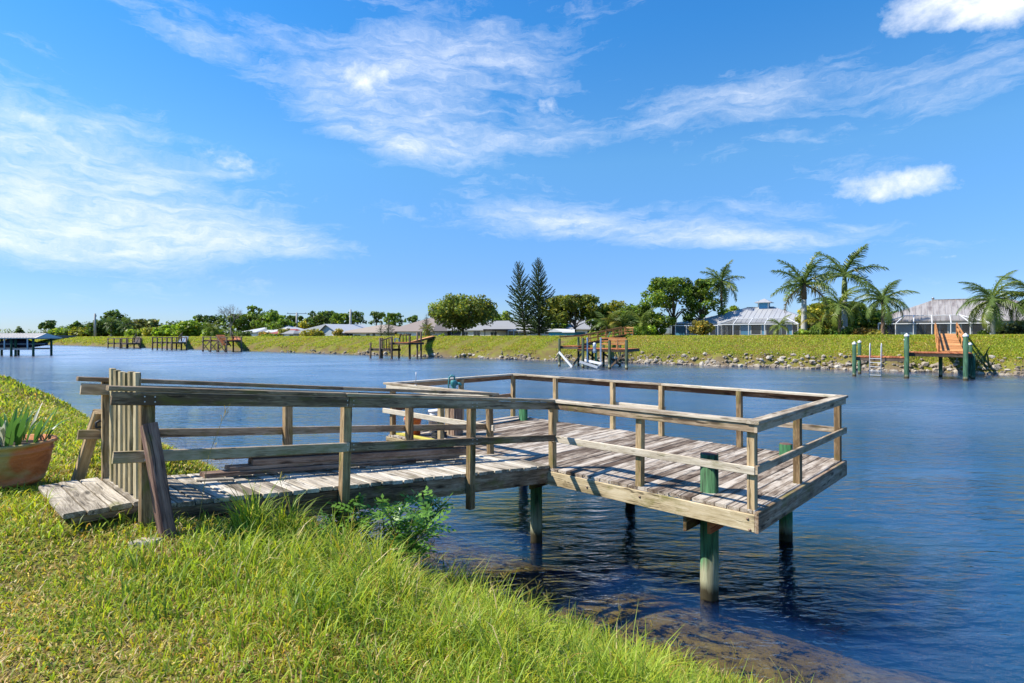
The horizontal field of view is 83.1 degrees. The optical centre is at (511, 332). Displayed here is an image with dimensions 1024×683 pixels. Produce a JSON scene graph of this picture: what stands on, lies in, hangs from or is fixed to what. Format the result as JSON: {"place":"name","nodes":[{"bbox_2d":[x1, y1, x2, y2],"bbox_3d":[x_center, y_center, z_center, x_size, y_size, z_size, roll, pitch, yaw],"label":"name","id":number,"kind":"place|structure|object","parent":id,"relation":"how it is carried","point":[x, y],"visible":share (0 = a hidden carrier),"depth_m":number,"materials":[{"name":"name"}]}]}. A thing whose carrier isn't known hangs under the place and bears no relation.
{"place":"outdoors","nodes":[
{"label":"outdoors","id":0,"kind":"place"},
{"bbox_2d":[0,333,1023,682],"bbox_3d":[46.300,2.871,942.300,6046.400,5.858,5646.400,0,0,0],"label":"terrain","id":1,"kind":"structure","parent":0,"point":[848,631],"depth_m":14.54,"materials":[{"name":"plant"}]},
{"bbox_2d":[0,434,57,489],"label":"terracotta pot","id":2,"kind":"object","parent":1,"relation":"on","point":[28,462],"visible":0.76,"depth_m":5.31,"materials":[{"name":"ceramic"}]},
{"bbox_2d":[0,401,69,446],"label":"strap leaf plant","id":3,"kind":"object","parent":2,"relation":"on","point":[15,430],"visible":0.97,"depth_m":5.40,"materials":[{"name":"plant"}]},
{"bbox_2d":[37,320,56,329],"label":"pine tree","id":4,"kind":"object","parent":1,"relation":"on","point":[49,324],"visible":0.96,"depth_m":225.26,"materials":[{"name":"green plant"}]},
{"bbox_2d":[47,327,70,334],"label":"broadleaf tree","id":5,"kind":"object","parent":1,"relation":"on","point":[60,330],"visible":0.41,"depth_m":204.58,"materials":[{"name":"green plant"}]},
{"bbox_2d":[68,327,89,336],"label":"broadleaf tree","id":6,"kind":"object","parent":1,"relation":"on","point":[79,331],"visible":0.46,"depth_m":192.75,"materials":[{"name":"green plant"}]},
{"bbox_2d":[38,477,137,524],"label":"step platform","id":7,"kind":"structure","parent":1,"relation":"on","point":[89,499],"depth_m":4.69,"materials":[{"name":"grey wood"}]},
{"bbox_2d":[83,319,121,336],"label":"broadleaf tree","id":8,"kind":"object","parent":1,"relation":"on","point":[100,325],"visible":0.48,"depth_m":189.44,"materials":[{"name":"green plant"}]},
{"bbox_2d":[101,315,120,336],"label":"palm tree","id":9,"kind":"object","parent":1,"relation":"on","point":[110,319],"visible":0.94,"depth_m":169.92,"materials":[{"name":"green plant"}]},
{"bbox_2d":[100,309,129,322],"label":"broadleaf tree","id":10,"kind":"object","parent":1,"relation":"on","point":[116,313],"visible":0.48,"depth_m":213.30,"materials":[{"name":"green plant"}]},
{"bbox_2d":[108,324,135,335],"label":"broadleaf tree","id":11,"kind":"object","parent":1,"relation":"on","point":[114,332],"visible":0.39,"depth_m":170.28,"materials":[{"name":"green plant"}]},
{"bbox_2d":[116,317,137,332],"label":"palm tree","id":12,"kind":"object","parent":1,"relation":"on","point":[125,326],"visible":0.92,"depth_m":164.43,"materials":[{"name":"green plant"}]},
{"bbox_2d":[122,318,160,329],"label":"broadleaf tree","id":13,"kind":"object","parent":1,"relation":"on","point":[141,323],"visible":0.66,"depth_m":183.17,"materials":[{"name":"green plant"}]},
{"bbox_2d":[128,537,163,547],"bbox_3d":[-2.660,1.526,4.207,0.197,0.050,0.131,0,0,6],"label":"paving stone","id":14,"kind":"object","parent":1,"relation":"on","point":[139,543],"visible":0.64,"depth_m":4.17,"materials":[{"name":"stone"}]},
{"bbox_2d":[151,325,176,335],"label":"broadleaf tree","id":15,"kind":"object","parent":1,"relation":"on","point":[163,330],"visible":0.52,"depth_m":151.77,"materials":[{"name":"green plant"}]},
{"bbox_2d":[170,319,205,335],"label":"broadleaf tree","id":16,"kind":"object","parent":1,"relation":"on","point":[189,328],"visible":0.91,"depth_m":151.13,"materials":[{"name":"green plant"}]},
{"bbox_2d":[201,320,225,335],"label":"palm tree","id":17,"kind":"object","parent":1,"relation":"on","point":[214,328],"visible":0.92,"depth_m":137.56,"materials":[{"name":"green plant"}]},
{"bbox_2d":[204,315,227,326],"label":"broadleaf tree","id":18,"kind":"object","parent":1,"relation":"on","point":[211,318],"visible":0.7,"depth_m":169.99,"materials":[{"name":"green plant"}]},
{"bbox_2d":[218,306,241,335],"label":"bare tree","id":19,"kind":"object","parent":1,"relation":"on","point":[228,312],"visible":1,"depth_m":148.06,"materials":[{"name":"grey plant"}]},
{"bbox_2d":[220,314,257,332],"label":"broadleaf tree","id":20,"kind":"object","parent":1,"relation":"on","point":[239,321],"visible":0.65,"depth_m":149.95,"materials":[{"name":"green plant"}]},
{"bbox_2d":[243,304,262,329],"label":"broadleaf tree","id":21,"kind":"object","parent":1,"relation":"on","point":[252,308],"visible":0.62,"depth_m":152.37,"materials":[{"name":"green plant"}]},
{"bbox_2d":[250,309,285,328],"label":"broadleaf tree","id":22,"kind":"object","parent":1,"relation":"on","point":[263,318],"visible":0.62,"depth_m":146.59,"materials":[{"name":"green plant"}]},
{"bbox_2d":[265,318,296,329],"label":"broadleaf tree","id":23,"kind":"object","parent":1,"relation":"on","point":[280,323],"visible":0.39,"depth_m":133.82,"materials":[{"name":"green plant"}]},
{"bbox_2d":[0,448,565,682],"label":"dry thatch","id":24,"kind":"object","parent":1,"relation":"on","point":[2,675],"visible":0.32,"depth_m":2.92,"materials":[{"name":"green plant"}]},
{"bbox_2d":[0,375,578,682],"bbox_3d":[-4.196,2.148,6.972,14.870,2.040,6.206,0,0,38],"label":"lawn grass","id":25,"kind":"structure","parent":1,"relation":"on","point":[67,628],"depth_m":3.10,"materials":[{"name":"plant"}]},
{"bbox_2d":[295,318,319,328],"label":"broadleaf tree","id":26,"kind":"object","parent":1,"relation":"on","point":[303,324],"visible":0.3,"depth_m":141.34,"materials":[{"name":"green plant"}]},
{"bbox_2d":[299,328,325,335],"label":"bush","id":27,"kind":"object","parent":1,"relation":"on","point":[314,332],"visible":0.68,"depth_m":110.66,"materials":[{"name":"green plant"}]},
{"bbox_2d":[305,310,338,325],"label":"broadleaf tree","id":28,"kind":"object","parent":1,"relation":"on","point":[321,318],"visible":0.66,"depth_m":140.09,"materials":[{"name":"green plant"}]},
{"bbox_2d":[280,324,366,335],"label":"gabled house","id":29,"kind":"structure","parent":1,"relation":"on","point":[327,329],"depth_m":114.55,"materials":[{"name":"white paint"}]},
{"bbox_2d":[301,496,370,544],"bbox_3d":[-1.767,2.005,5.807,0.730,0.814,0.649,0,0,0],"label":"leafy shrub","id":30,"kind":"object","parent":1,"relation":"on","point":[337,515],"visible":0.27,"depth_m":5.74,"materials":[{"name":"green plant"}]},
{"bbox_2d":[0,320,671,336],"bbox_3d":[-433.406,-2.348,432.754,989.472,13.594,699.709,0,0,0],"label":"distant woods","id":31,"kind":"object","parent":1,"relation":"on","point":[227,333],"visible":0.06,"depth_m":216.86,"materials":[{"name":"green plant"}]},
{"bbox_2d":[328,313,354,323],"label":"broadleaf tree","id":32,"kind":"object","parent":1,"relation":"on","point":[342,317],"visible":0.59,"depth_m":134.81,"materials":[{"name":"green plant"}]},
{"bbox_2d":[205,468,501,599],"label":"tall grass","id":33,"kind":"structure","parent":1,"relation":"on","point":[244,509],"depth_m":4.93,"materials":[{"name":"plant"}]},
{"bbox_2d":[348,311,366,323],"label":"pine tree","id":34,"kind":"object","parent":1,"relation":"on","point":[357,317],"visible":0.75,"depth_m":140.85,"materials":[{"name":"green plant"}]},
{"bbox_2d":[344,325,398,335],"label":"beige house","id":35,"kind":"structure","parent":1,"relation":"on","point":[369,331],"depth_m":109.59,"materials":[{"name":"white paint"}]},
{"bbox_2d":[368,311,385,325],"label":"pine tree","id":36,"kind":"object","parent":1,"relation":"on","point":[377,316],"visible":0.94,"depth_m":139.53,"materials":[{"name":"green plant"}]},
{"bbox_2d":[304,485,456,570],"bbox_3d":[-1.212,1.963,5.510,1.349,0.969,1.141,0,0,-9],"label":"leafy shrub","id":37,"kind":"object","parent":1,"relation":"on","point":[427,515],"visible":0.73,"depth_m":5.49,"materials":[{"name":"green plant"}]},
{"bbox_2d":[380,312,406,325],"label":"broadleaf tree","id":38,"kind":"object","parent":1,"relation":"on","point":[394,318],"visible":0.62,"depth_m":133.47,"materials":[{"name":"green plant"}]},
{"bbox_2d":[0,443,814,682],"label":"tall grass","id":39,"kind":"structure","parent":1,"relation":"on","point":[569,651],"depth_m":3.32,"materials":[{"name":"plant"}]},
{"bbox_2d":[393,318,452,335],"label":"taupe roofed house","id":40,"kind":"structure","parent":1,"relation":"on","point":[411,329],"depth_m":106.64,"materials":[{"name":"white paint"}]},
{"bbox_2d":[70,368,847,628],"bbox_3d":[-0.491,3.412,7.974,7.041,6.177,8.792,0,0,44],"label":"wooden dock","id":41,"kind":"object","parent":1,"relation":"on","point":[752,487],"visible":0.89,"depth_m":6.92,"materials":[{"name":"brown wood"}]},
{"bbox_2d":[196,477,233,481],"bbox_3d":[-2.907,1.434,5.656,0.327,0.021,0.050,7,-4,-36],"label":"bearer stick","id":42,"kind":"object","parent":41,"relation":"on","point":[214,479],"visible":1,"depth_m":5.64,"materials":[{"name":"brown wood"}]},
{"bbox_2d":[400,455,459,460],"bbox_3d":[-1.146,1.675,7.736,0.104,0.042,1.106,0,-6,43],"label":"lumber board","id":43,"kind":"object","parent":41,"relation":"on","point":[434,458],"visible":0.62,"depth_m":7.79,"materials":[{"name":"brown wood"}]},
{"bbox_2d":[199,459,415,477],"bbox_3d":[-2.167,1.523,6.602,0.143,0.044,2.563,0,-6,43],"label":"lumber board","id":44,"kind":"object","parent":43,"relation":"on","point":[218,473],"visible":0.84,"depth_m":6.26,"materials":[{"name":"brown wood"}]},
{"bbox_2d":[224,452,465,470],"bbox_3d":[-1.785,1.542,7.067,0.142,0.044,3.267,0,-6,43],"label":"lumber board","id":45,"kind":"object","parent":44,"relation":"on","point":[236,467],"visible":0.67,"depth_m":6.54,"materials":[{"name":"brown wood"}]},
{"bbox_2d":[248,447,465,465],"bbox_3d":[-1.683,1.501,7.142,0.134,0.064,3.056,0,-6,44],"label":"lumber board","id":46,"kind":"object","parent":45,"relation":"on","point":[308,458],"visible":0.84,"depth_m":6.89,"materials":[{"name":"brown wood"}]},
{"bbox_2d":[213,446,453,459],"bbox_3d":[-1.950,1.417,6.989,0.142,0.042,3.167,0,-6,43],"label":"lumber board","id":47,"kind":"object","parent":46,"relation":"on","point":[328,453],"visible":0.22,"depth_m":6.65,"materials":[{"name":"brown wood"}]},
{"bbox_2d":[427,408,444,431],"bbox_3d":[-1.480,1.696,11.226,0.340,0.435,0.340,0,0,0],"label":"plastic bucket","id":48,"kind":"object","parent":41,"relation":"on","point":[432,411],"visible":0.43,"depth_m":11.09,"materials":[{"name":"white plastic"}]},
{"bbox_2d":[445,409,462,435],"bbox_3d":[-1.103,1.514,10.950,0.285,0.800,0.220,0,0,44],"label":"timber pedestal","id":49,"kind":"object","parent":41,"relation":"on","point":[454,413],"visible":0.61,"depth_m":10.85,"materials":[{"name":"brown wood"}]},
{"bbox_2d":[428,293,497,335],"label":"oak tree","id":50,"kind":"object","parent":1,"relation":"on","point":[461,314],"visible":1,"depth_m":90.67,"materials":[{"name":"green plant"}]},
{"bbox_2d":[447,321,551,335],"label":"white house","id":51,"kind":"structure","parent":1,"relation":"on","point":[502,328],"depth_m":101.32,"materials":[{"name":"paint"}]},
{"bbox_2d":[192,403,809,682],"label":"grass stalks","id":52,"kind":"object","parent":1,"relation":"on","point":[803,678],"depth_m":4.93,"materials":[{"name":"plant"}]},
{"bbox_2d":[3,334,1023,371],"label":"bank grass","id":53,"kind":"structure","parent":1,"relation":"on","point":[809,340],"depth_m":61.51,"materials":[{"name":"plant"}]},
{"bbox_2d":[504,261,537,335],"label":"norfolk pine","id":54,"kind":"object","parent":1,"relation":"on","point":[520,306],"visible":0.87,"depth_m":86.07,"materials":[{"name":"green plant"}]},
{"bbox_2d":[515,258,562,334],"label":"norfolk pine","id":55,"kind":"object","parent":1,"relation":"on","point":[540,299],"visible":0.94,"depth_m":84.55,"materials":[{"name":"green plant"}]},
{"bbox_2d":[548,329,584,335],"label":"teal shed","id":56,"kind":"structure","parent":1,"relation":"on","point":[564,332],"depth_m":81.58,"materials":[{"name":"white paint"}]},
{"bbox_2d":[540,294,608,331],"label":"oak tree","id":57,"kind":"object","parent":1,"relation":"on","point":[564,309],"visible":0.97,"depth_m":82.02,"materials":[{"name":"green plant"}]},
{"bbox_2d":[582,307,610,331],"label":"broadleaf tree","id":58,"kind":"object","parent":1,"relation":"on","point":[590,322],"visible":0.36,"depth_m":83.23,"materials":[{"name":"green plant"}]},
{"bbox_2d":[562,320,632,334],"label":"grey roofed house","id":59,"kind":"structure","parent":1,"relation":"on","point":[584,327],"depth_m":100.18,"materials":[{"name":"white paint"}]},
{"bbox_2d":[586,309,628,333],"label":"palm tree","id":60,"kind":"object","parent":1,"relation":"on","point":[601,322],"visible":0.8,"depth_m":77.91,"materials":[{"name":"green plant"}]},
{"bbox_2d":[600,299,628,331],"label":"broadleaf tree","id":61,"kind":"object","parent":1,"relation":"on","point":[613,306],"visible":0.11,"depth_m":83.49,"materials":[{"name":"green plant"}]},
{"bbox_2d":[599,310,644,334],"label":"palm tree","id":62,"kind":"object","parent":1,"relation":"on","point":[622,323],"visible":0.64,"depth_m":77.39,"materials":[{"name":"green plant"}]},
{"bbox_2d":[616,303,653,328],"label":"broadleaf tree","id":63,"kind":"object","parent":1,"relation":"on","point":[636,309],"visible":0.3,"depth_m":79.97,"materials":[{"name":"green plant"}]},
{"bbox_2d":[621,306,663,334],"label":"palm tree","id":64,"kind":"object","parent":1,"relation":"on","point":[641,319],"visible":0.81,"depth_m":76.92,"materials":[{"name":"green plant"}]},
{"bbox_2d":[632,324,656,334],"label":"bush","id":65,"kind":"object","parent":1,"relation":"on","point":[644,330],"visible":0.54,"depth_m":75.48,"materials":[{"name":"green plant"}]},
{"bbox_2d":[266,350,1023,376],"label":"riprap","id":66,"kind":"object","parent":1,"relation":"on","point":[1016,368],"visible":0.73,"depth_m":55.85,"materials":[{"name":"stone"}]},
{"bbox_2d":[640,311,670,334],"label":"broadleaf tree","id":67,"kind":"object","parent":1,"relation":"on","point":[661,327],"visible":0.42,"depth_m":77.74,"materials":[{"name":"green plant"}]},
{"bbox_2d":[637,276,711,334],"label":"broadleaf tree","id":68,"kind":"object","parent":1,"relation":"on","point":[661,288],"visible":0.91,"depth_m":78.90,"materials":[{"name":"green plant"}]},
{"bbox_2d":[675,278,726,324],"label":"broadleaf tree","id":69,"kind":"object","parent":1,"relation":"on","point":[701,285],"visible":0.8,"depth_m":79.15,"materials":[{"name":"green plant"}]},
{"bbox_2d":[688,320,715,334],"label":"bush","id":70,"kind":"object","parent":1,"relation":"on","point":[701,327],"visible":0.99,"depth_m":67.77,"materials":[{"name":"green plant"}]},
{"bbox_2d":[701,259,744,308],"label":"palm tree","id":71,"kind":"object","parent":1,"relation":"on","point":[729,286],"visible":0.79,"depth_m":80.73,"materials":[{"name":"green plant"}]},
{"bbox_2d":[664,299,813,334],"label":"blue house","id":72,"kind":"structure","parent":1,"relation":"on","point":[749,321],"depth_m":76.26,"materials":[{"name":"metal"}]},
{"bbox_2d":[723,325,740,334],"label":"door","id":73,"kind":"structure","parent":72,"relation":"in","point":[737,328],"depth_m":76.49,"materials":[{"name":"white paint"}]},
{"bbox_2d":[751,325,761,334],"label":"window","id":74,"kind":"structure","parent":72,"relation":"in","point":[755,329],"depth_m":74.77,"materials":[{"name":"glass"}]},
{"bbox_2d":[765,325,786,334],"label":"door","id":75,"kind":"structure","parent":72,"relation":"in","point":[767,327],"depth_m":73.74,"materials":[{"name":"white paint"}]},
{"bbox_2d":[766,314,793,334],"bbox_3d":[29.140,-0.602,63.263,2.840,2.895,2.868,0,0,0],"label":"palm tree","id":76,"kind":"object","parent":1,"relation":"on","point":[778,325],"visible":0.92,"depth_m":63.10,"materials":[{"name":"green plant"}]},
{"bbox_2d":[770,251,843,330],"bbox_3d":[32.228,-3.934,63.916,7.638,10.236,7.004,0,0,0],"label":"palm tree","id":77,"kind":"object","parent":1,"relation":"on","point":[803,283],"visible":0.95,"depth_m":63.75,"materials":[{"name":"green plant"}]},
{"bbox_2d":[794,302,832,330],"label":"broadleaf tree","id":78,"kind":"object","parent":1,"relation":"on","point":[811,308],"visible":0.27,"depth_m":69.97,"materials":[{"name":"green plant"}]},
{"bbox_2d":[797,309,837,334],"bbox_3d":[33.281,-0.725,62.758,4.132,3.845,3.936,0,0,0],"label":"palm tree","id":79,"kind":"object","parent":1,"relation":"on","point":[820,320],"visible":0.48,"depth_m":62.68,"materials":[{"name":"green plant"}]},
{"bbox_2d":[809,325,827,334],"bbox_3d":[32.950,0.157,62.060,2.150,2.017,1.761,0,0,-27],"label":"bush","id":80,"kind":"object","parent":1,"relation":"on","point":[813,330],"visible":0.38,"depth_m":61.75,"materials":[{"name":"green plant"}]},
{"bbox_2d":[813,286,867,334],"bbox_3d":[34.744,-2.015,60.943,5.568,5.956,4.893,0,0,-43],"label":"palm tree","id":81,"kind":"object","parent":1,"relation":"on","point":[840,306],"visible":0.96,"depth_m":60.76,"materials":[{"name":"green plant"}]},
{"bbox_2d":[827,325,860,334],"bbox_3d":[35.227,0.176,61.348,3.538,2.155,2.640,0,0,0],"label":"bush","id":82,"kind":"object","parent":1,"relation":"on","point":[846,331],"visible":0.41,"depth_m":60.75,"materials":[{"name":"green plant"}]},
{"bbox_2d":[813,243,888,328],"bbox_3d":[37.135,-4.326,64.724,7.552,11.274,7.219,0,0,0],"label":"palm tree","id":83,"kind":"object","parent":1,"relation":"on","point":[849,274],"visible":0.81,"depth_m":64.23,"materials":[{"name":"green plant"}]},
{"bbox_2d":[848,303,879,327],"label":"broadleaf tree","id":84,"kind":"object","parent":1,"relation":"on","point":[862,308],"visible":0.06,"depth_m":66.66,"materials":[{"name":"green plant"}]},
{"bbox_2d":[851,327,876,334],"bbox_3d":[36.928,0.319,60.177,3.179,2.012,2.748,0,0,0],"label":"bush","id":85,"kind":"object","parent":1,"relation":"on","point":[861,331],"visible":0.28,"depth_m":59.72,"materials":[{"name":"green plant"}]},
{"bbox_2d":[848,310,887,329],"bbox_3d":[40.173,-0.668,65.371,4.019,4.138,3.823,0,0,20],"label":"broadleaf tree","id":86,"kind":"object","parent":1,"relation":"on","point":[875,319],"visible":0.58,"depth_m":64.37,"materials":[{"name":"green plant"}]},
{"bbox_2d":[850,279,919,334],"bbox_3d":[37.439,-2.248,58.684,6.244,6.461,5.679,0,0,0],"label":"palm tree","id":87,"kind":"object","parent":1,"relation":"on","point":[883,298],"visible":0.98,"depth_m":58.24,"materials":[{"name":"green plant"}]},
{"bbox_2d":[878,297,1023,334],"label":"pale blue house","id":88,"kind":"structure","parent":1,"relation":"on","point":[922,319],"depth_m":64.75,"materials":[{"name":"white paint"}]},
{"bbox_2d":[886,324,897,334],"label":"door","id":89,"kind":"structure","parent":88,"relation":"in","point":[891,329],"depth_m":66.49,"materials":[{"name":"white paint"}]},
{"bbox_2d":[915,324,930,334],"bbox_3d":[46.266,-0.095,64.762,1.740,2.140,0.078,0,0,35],"label":"door","id":90,"kind":"structure","parent":88,"relation":"in","point":[920,329],"depth_m":64.83,"materials":[{"name":"white paint"}]},
{"bbox_2d":[933,322,948,333],"bbox_3d":[47.359,-0.095,64.001,1.540,2.140,0.078,0,0,35],"label":"door","id":91,"kind":"structure","parent":88,"relation":"in","point":[942,328],"depth_m":63.83,"materials":[{"name":"white paint"}]},
{"bbox_2d":[961,322,989,334],"bbox_3d":[50.000,-0.095,62.164,2.740,2.140,0.078,0,0,35],"label":"door","id":92,"kind":"structure","parent":88,"relation":"in","point":[965,328],"depth_m":62.35,"materials":[{"name":"white paint"}]},
{"bbox_2d":[973,347,997,370],"bbox_3d":[36.447,1.968,44.964,1.812,2.058,4.538,0,0,19],"label":"spiky bush","id":93,"kind":"object","parent":1,"relation":"on","point":[983,360],"visible":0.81,"depth_m":44.43,"materials":[{"name":"plant"}]},
{"bbox_2d":[955,270,1023,334],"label":"palm tree","id":94,"kind":"object","parent":1,"relation":"on","point":[991,299],"visible":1,"depth_m":53.09,"materials":[{"name":"green plant"}]},
{"bbox_2d":[995,276,1023,328],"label":"palm tree","id":95,"kind":"object","parent":1,"relation":"on","point":[1020,302],"visible":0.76,"depth_m":52.74,"materials":[{"name":"green plant"}]},
{"bbox_2d":[995,320,1023,333],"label":"bush","id":96,"kind":"object","parent":1,"relation":"on","point":[1012,328],"visible":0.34,"depth_m":54.15,"materials":[{"name":"green plant"}]},
{"bbox_2d":[0,344,1023,634],"bbox_3d":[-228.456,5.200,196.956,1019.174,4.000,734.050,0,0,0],"label":"water","id":97,"kind":"structure","parent":0,"point":[60,370],"depth_m":32.17,"materials":[{"name":"liquid"}]},
{"bbox_2d":[0,333,61,372],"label":"boat house","id":98,"kind":"structure","parent":97,"relation":"in","point":[16,336],"depth_m":80.14,"materials":[{"name":"white metal"}]},
{"bbox_2d":[0,339,47,347],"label":"covered boat","id":99,"kind":"object","parent":98,"relation":"hanging from","point":[21,343],"visible":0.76,"depth_m":80.53,"materials":[{"name":"blue fabric"}]},
{"bbox_2d":[107,333,141,359],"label":"dock","id":100,"kind":"object","parent":97,"relation":"in","point":[136,339],"visible":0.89,"depth_m":121.53,"materials":[{"name":"brown wood"}]},
{"bbox_2d":[152,332,188,363],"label":"dock","id":101,"kind":"object","parent":97,"relation":"in","point":[182,339],"visible":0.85,"depth_m":109.36,"materials":[{"name":"brown wood"}]},
{"bbox_2d":[201,332,241,366],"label":"dock","id":102,"kind":"object","parent":97,"relation":"in","point":[222,339],"visible":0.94,"depth_m":98.52,"materials":[{"name":"brown wood"}]},
{"bbox_2d":[368,332,433,376],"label":"dock","id":103,"kind":"object","parent":97,"relation":"in","point":[416,342],"visible":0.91,"depth_m":73.90,"materials":[{"name":"brown wood"}]},
{"bbox_2d":[579,337,602,389],"bbox_3d":[7.086,2.803,51.777,2.077,4.794,3.617,0,0,14],"label":"lift","id":104,"kind":"object","parent":97,"relation":"in","point":[595,362],"visible":0.94,"depth_m":52.11,"materials":[{"name":"white metal"}]},
{"bbox_2d":[558,327,639,397],"bbox_3d":[11.334,2.715,61.396,7.455,6.971,20.406,0,0,27],"label":"dock","id":105,"kind":"object","parent":97,"relation":"in","point":[619,340],"visible":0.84,"depth_m":55.81,"materials":[{"name":"red wood"}]},
{"bbox_2d":[852,323,974,418],"bbox_3d":[33.061,2.625,47.508,7.212,7.150,17.192,0,0,36],"label":"dock","id":106,"kind":"object","parent":97,"relation":"in","point":[948,345],"visible":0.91,"depth_m":41.58,"materials":[{"name":"wood"}]},
{"bbox_2d":[0,0,1023,332],"label":"sky","id":107,"kind":"structure","parent":0,"point":[164,160],"materials":[{"name":"blue"}]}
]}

